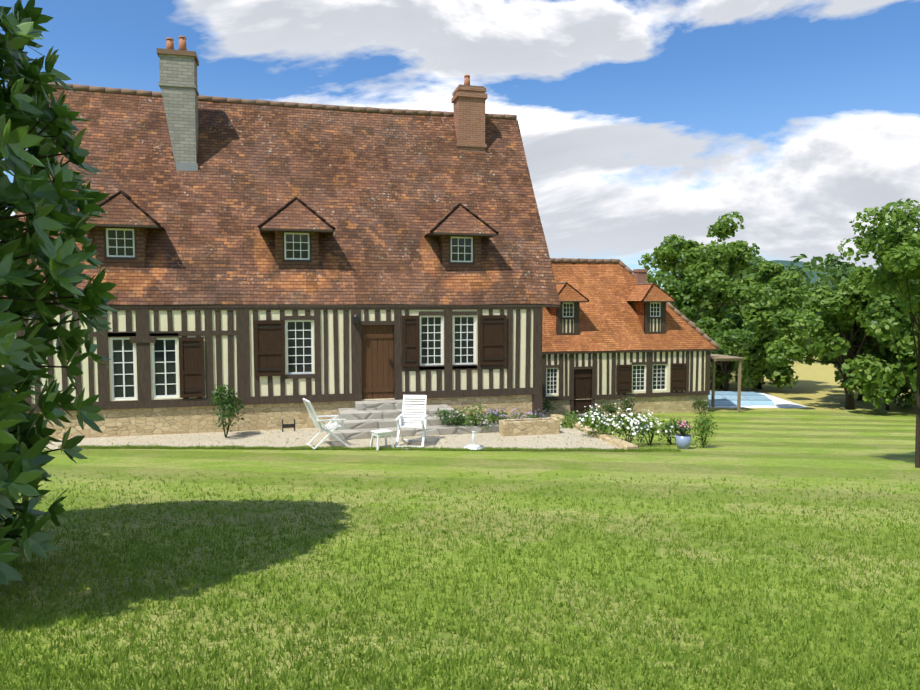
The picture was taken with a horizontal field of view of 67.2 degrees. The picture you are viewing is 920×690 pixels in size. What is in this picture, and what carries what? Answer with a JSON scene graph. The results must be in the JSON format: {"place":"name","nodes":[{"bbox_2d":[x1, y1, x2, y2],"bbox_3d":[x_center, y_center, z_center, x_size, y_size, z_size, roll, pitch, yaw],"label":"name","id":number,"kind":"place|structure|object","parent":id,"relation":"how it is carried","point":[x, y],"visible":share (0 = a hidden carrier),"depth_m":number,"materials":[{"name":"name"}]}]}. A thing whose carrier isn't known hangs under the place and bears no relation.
{"place":"outdoors","nodes":[
{"label":"outdoors","id":0,"kind":"place"},
{"bbox_2d":[44,414,620,450],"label":"gravel terrace","id":1,"kind":"structure","parent":0,"point":[576,436],"depth_m":16.75,"materials":[{"name":"gravel"}]},
{"bbox_2d":[209,383,245,437],"bbox_3d":[-5.774,1.637,17.116,0.776,1.375,0.917,1,4,18],"label":"bush","id":2,"kind":"object","parent":1,"relation":"on","point":[227,399],"visible":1,"depth_m":17.03,"materials":[{"name":"green plant"}]},
{"bbox_2d":[282,419,294,431],"bbox_3d":[-4.432,2.078,17.907,0.343,0.330,0.050,-1,4,-14],"label":"boot scraper","id":3,"kind":"object","parent":1,"relation":"on","point":[288,425],"visible":0.9,"depth_m":17.90,"materials":[{"name":"metal"}]},
{"bbox_2d":[303,398,347,449],"bbox_3d":[-3.141,1.799,16.115,0.907,1.118,0.665,-2,4,-26],"label":"garden chair","id":4,"kind":"object","parent":1,"relation":"on","point":[316,421],"visible":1,"depth_m":15.99,"materials":[{"name":"white plastic"}]},
{"bbox_2d":[370,429,393,449],"bbox_3d":[-1.790,2.167,15.880,0.444,0.404,0.383,-2,4,-34],"label":"side table","id":5,"kind":"object","parent":1,"relation":"on","point":[385,433],"visible":0.94,"depth_m":15.83,"materials":[{"name":"white plastic"}]},
{"bbox_2d":[395,395,427,447],"bbox_3d":[-1.125,1.787,16.308,0.665,1.118,0.907,0,4,6],"label":"garden chair","id":6,"kind":"object","parent":1,"relation":"on","point":[400,419],"visible":0.94,"depth_m":16.50,"materials":[{"name":"white plastic"}]},
{"bbox_2d":[325,399,498,439],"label":"stone steps","id":7,"kind":"structure","parent":1,"relation":"on","point":[363,419],"depth_m":17.73,"materials":[{"name":"beige stone"}]},
{"bbox_2d":[433,407,465,425],"bbox_3d":[-0.189,1.930,17.768,0.795,0.717,0.851,3,5,38],"label":"bush","id":8,"kind":"object","parent":1,"relation":"on","point":[445,416],"visible":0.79,"depth_m":17.68,"materials":[{"name":"green plant"}]},
{"bbox_2d":[464,431,482,449],"bbox_3d":[0.312,2.168,15.851,0.480,0.396,0.480,-1,4,-14],"label":"parasol base","id":9,"kind":"object","parent":1,"relation":"on","point":[473,446],"visible":1,"depth_m":15.80,"materials":[{"name":"white plastic"}]},
{"bbox_2d":[459,402,498,430],"bbox_3d":[0.487,1.868,17.800,1.104,0.835,0.715,1,4,13],"label":"bush","id":10,"kind":"object","parent":1,"relation":"on","point":[472,417],"visible":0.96,"depth_m":17.71,"materials":[{"name":"green plant"}]},
{"bbox_2d":[483,408,512,423],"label":"flowers","id":11,"kind":"object","parent":1,"relation":"on","point":[500,417],"visible":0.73,"depth_m":18.08,"materials":[{"name":"green plant"}]},
{"bbox_2d":[499,417,559,435],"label":"stone wall","id":12,"kind":"structure","parent":1,"relation":"on","point":[523,427],"depth_m":17.45,"materials":[{"name":"stone"}]},
{"bbox_2d":[511,408,546,418],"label":"flowers","id":13,"kind":"object","parent":12,"relation":"in","point":[528,416],"visible":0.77,"depth_m":18.52,"materials":[{"name":"green plant"}]},
{"bbox_2d":[0,306,919,689],"bbox_3d":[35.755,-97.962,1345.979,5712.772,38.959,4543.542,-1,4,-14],"label":"terrain","id":14,"kind":"structure","parent":0,"point":[824,436],"depth_m":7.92,"materials":[{"name":"green plant"}]},
{"bbox_2d":[0,0,118,585],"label":"magnolia tree","id":15,"kind":"object","parent":14,"relation":"on","point":[33,123],"visible":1,"depth_m":5.48,"materials":[{"name":"green plant"}]},
{"bbox_2d":[3,36,560,438],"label":"house","id":16,"kind":"structure","parent":14,"relation":"on","point":[272,264],"depth_m":19.11,"materials":[{"name":"tile"}]},
{"bbox_2d":[556,411,577,428],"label":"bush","id":17,"kind":"object","parent":14,"relation":"on","point":[568,418],"visible":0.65,"depth_m":18.62,"materials":[{"name":"green plant"}]},
{"bbox_2d":[581,404,604,429],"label":"flowering bush","id":18,"kind":"object","parent":14,"relation":"on","point":[599,412],"visible":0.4,"depth_m":19.34,"materials":[{"name":"white plant"}]},
{"bbox_2d":[550,414,637,451],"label":"terrace kerb","id":19,"kind":"structure","parent":14,"relation":"on","point":[616,441],"depth_m":16.76,"materials":[{"name":"stone"}]},
{"bbox_2d":[574,406,617,436],"bbox_3d":[3.367,2.036,17.164,1.073,0.990,0.734,1,4,18],"label":"flowering bush","id":20,"kind":"object","parent":14,"relation":"on","point":[592,424],"visible":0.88,"depth_m":17.07,"materials":[{"name":"green plant"}]},
{"bbox_2d":[598,400,617,414],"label":"bush","id":21,"kind":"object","parent":14,"relation":"on","point":[607,406],"depth_m":28.81,"materials":[{"name":"green plant"}]},
{"bbox_2d":[602,402,652,442],"bbox_3d":[4.041,1.942,16.698,1.192,1.103,1.197,-3,4,-38],"label":"flowering bush","id":22,"kind":"object","parent":14,"relation":"on","point":[618,420],"visible":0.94,"depth_m":16.57,"materials":[{"name":"white plant"}]},
{"bbox_2d":[620,393,636,415],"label":"bush","id":23,"kind":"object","parent":14,"relation":"on","point":[627,405],"depth_m":28.99,"materials":[{"name":"green plant"}]},
{"bbox_2d":[542,258,743,416],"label":"wing house","id":24,"kind":"structure","parent":14,"relation":"on","point":[615,330],"depth_m":29.86,"materials":[{"name":"tile"}]},
{"bbox_2d":[627,410,673,445],"bbox_3d":[4.684,2.056,16.968,1.083,0.907,0.962,3,5,40],"label":"flowering bush","id":25,"kind":"object","parent":14,"relation":"on","point":[651,424],"visible":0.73,"depth_m":16.90,"materials":[{"name":"green plant"}]},
{"bbox_2d":[659,418,692,444],"bbox_3d":[5.304,2.152,17.273,0.932,0.745,0.782,-1,4,-14],"label":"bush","id":26,"kind":"object","parent":14,"relation":"on","point":[674,425],"visible":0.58,"depth_m":17.15,"materials":[{"name":"green plant"}]},
{"bbox_2d":[675,434,691,448],"bbox_3d":[5.248,2.288,16.275,0.370,0.345,0.380,-1,4,-14],"label":"flower pot","id":27,"kind":"object","parent":14,"relation":"on","point":[683,441],"visible":0.83,"depth_m":16.15,"materials":[{"name":"blue ceramic"}]},
{"bbox_2d":[676,421,691,434],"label":"flowering plant","id":28,"kind":"object","parent":27,"relation":"on","point":[682,425],"visible":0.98,"depth_m":16.21,"materials":[{"name":"plant"}]},
{"bbox_2d":[647,268,743,331],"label":"tree","id":29,"kind":"object","parent":14,"relation":"on","point":[685,295],"visible":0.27,"depth_m":43.33,"materials":[{"name":"green plant"}]},
{"bbox_2d":[638,211,763,325],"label":"tree","id":30,"kind":"object","parent":14,"relation":"on","point":[672,249],"visible":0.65,"depth_m":48.30,"materials":[{"name":"green plant"}]},
{"bbox_2d":[692,397,709,413],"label":"bush","id":31,"kind":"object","parent":14,"relation":"on","point":[699,403],"depth_m":29.87,"materials":[{"name":"green plant"}]},
{"bbox_2d":[692,411,717,447],"bbox_3d":[5.844,2.031,16.593,0.584,0.934,0.768,3,4,35],"label":"shrub","id":32,"kind":"object","parent":14,"relation":"on","point":[703,424],"visible":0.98,"depth_m":16.52,"materials":[{"name":"green plant"}]},
{"bbox_2d":[697,323,738,370],"bbox_3d":[14.192,0.539,40.562,4.579,4.281,3.361,2,4,27],"label":"hedge tree","id":33,"kind":"object","parent":14,"relation":"on","point":[707,333],"visible":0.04,"depth_m":39.78,"materials":[{"name":"green plant"}]},
{"bbox_2d":[698,316,770,390],"bbox_3d":[15.024,0.603,38.663,4.391,4.411,5.557,-1,4,-14],"label":"tree","id":34,"kind":"object","parent":14,"relation":"on","point":[724,337],"visible":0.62,"depth_m":37.98,"materials":[{"name":"green plant"}]},
{"bbox_2d":[710,321,765,388],"bbox_3d":[15.517,0.613,39.978,3.995,4.232,3.551,3,4,38],"label":"hedge tree","id":35,"kind":"object","parent":14,"relation":"on","point":[719,378],"visible":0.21,"depth_m":39.32,"materials":[{"name":"green plant"}]},
{"bbox_2d":[663,248,834,326],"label":"tree","id":36,"kind":"object","parent":14,"relation":"on","point":[809,267],"visible":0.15,"depth_m":55.39,"materials":[{"name":"green plant"}]},
{"bbox_2d":[732,344,770,388],"bbox_3d":[16.933,1.173,39.467,2.922,3.124,4.270,1,4,16],"label":"hedge tree","id":37,"kind":"object","parent":14,"relation":"on","point":[747,374],"visible":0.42,"depth_m":38.23,"materials":[{"name":"green plant"}]},
{"bbox_2d":[708,391,808,407],"bbox_3d":[12.344,2.785,34.859,8.000,0.865,6.400,0,4,2],"label":"swimming pool","id":38,"kind":"object","parent":14,"relation":"on","point":[725,399],"visible":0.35,"depth_m":33.28,"materials":[{"name":"blue liquid"}]},
{"bbox_2d":[747,256,772,329],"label":"tree","id":39,"kind":"object","parent":14,"relation":"on","point":[759,258],"visible":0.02,"depth_m":73.47,"materials":[{"name":"green plant"}]},
{"bbox_2d":[704,260,818,388],"bbox_3d":[17.638,-1.083,40.008,7.216,7.650,7.408,-1,4,-14],"label":"tree","id":40,"kind":"object","parent":14,"relation":"on","point":[790,292],"visible":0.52,"depth_m":37.99,"materials":[{"name":"green plant"}]},
{"bbox_2d":[763,266,919,409],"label":"tree","id":41,"kind":"object","parent":14,"relation":"on","point":[835,311],"visible":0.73,"depth_m":30.40,"materials":[{"name":"green plant"}]},
{"bbox_2d":[816,253,880,289],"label":"tree","id":42,"kind":"object","parent":14,"relation":"on","point":[834,263],"visible":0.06,"depth_m":71.29,"materials":[{"name":"green plant"}]},
{"bbox_2d":[818,348,883,400],"bbox_3d":[20.444,0.435,35.144,4.380,5.099,6.145,-1,4,-14],"label":"tree","id":43,"kind":"object","parent":14,"relation":"on","point":[824,357],"depth_m":34.62,"materials":[{"name":"green plant"}]},
{"bbox_2d":[822,238,911,290],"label":"tree","id":44,"kind":"object","parent":14,"relation":"on","point":[839,275],"visible":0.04,"depth_m":59.28,"materials":[{"name":"green plant"}]},
{"bbox_2d":[837,198,919,467],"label":"staked tree","id":45,"kind":"object","parent":14,"relation":"on","point":[898,258],"visible":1,"depth_m":12.52,"materials":[{"name":"green plant"}]},
{"bbox_2d":[854,283,919,394],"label":"tree","id":46,"kind":"object","parent":14,"relation":"on","point":[903,319],"visible":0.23,"depth_m":29.00,"materials":[{"name":"green plant"}]},
{"bbox_2d":[860,347,916,409],"bbox_3d":[20.089,1.426,30.950,3.726,3.414,4.880,3,5,38],"label":"hedge tree","id":47,"kind":"object","parent":14,"relation":"on","point":[911,398],"visible":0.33,"depth_m":30.72,"materials":[{"name":"green plant"}]},
{"bbox_2d":[890,368,916,407],"bbox_3d":[21.894,1.440,32.163,3.894,3.299,3.911,-1,4,-14],"label":"hedge tree","id":48,"kind":"object","parent":14,"relation":"on","point":[899,404],"visible":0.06,"depth_m":32.47,"materials":[{"name":"green plant"}]},
{"bbox_2d":[0,0,919,288],"label":"sky","id":49,"kind":"structure","parent":0,"point":[641,122],"materials":[{"name":"blue"}]},
{"bbox_2d":[543,396,555,413],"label":"bush","id":50,"kind":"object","parent":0,"point":[546,402],"depth_m":27.96,"materials":[{"name":"green plant"}]},
{"bbox_2d":[770,260,834,298],"bbox_3d":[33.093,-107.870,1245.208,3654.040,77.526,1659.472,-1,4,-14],"label":"distant hills","id":51,"kind":"structure","parent":0,"point":[785,263],"depth_m":1069.51,"materials":[{"name":"green plant"}]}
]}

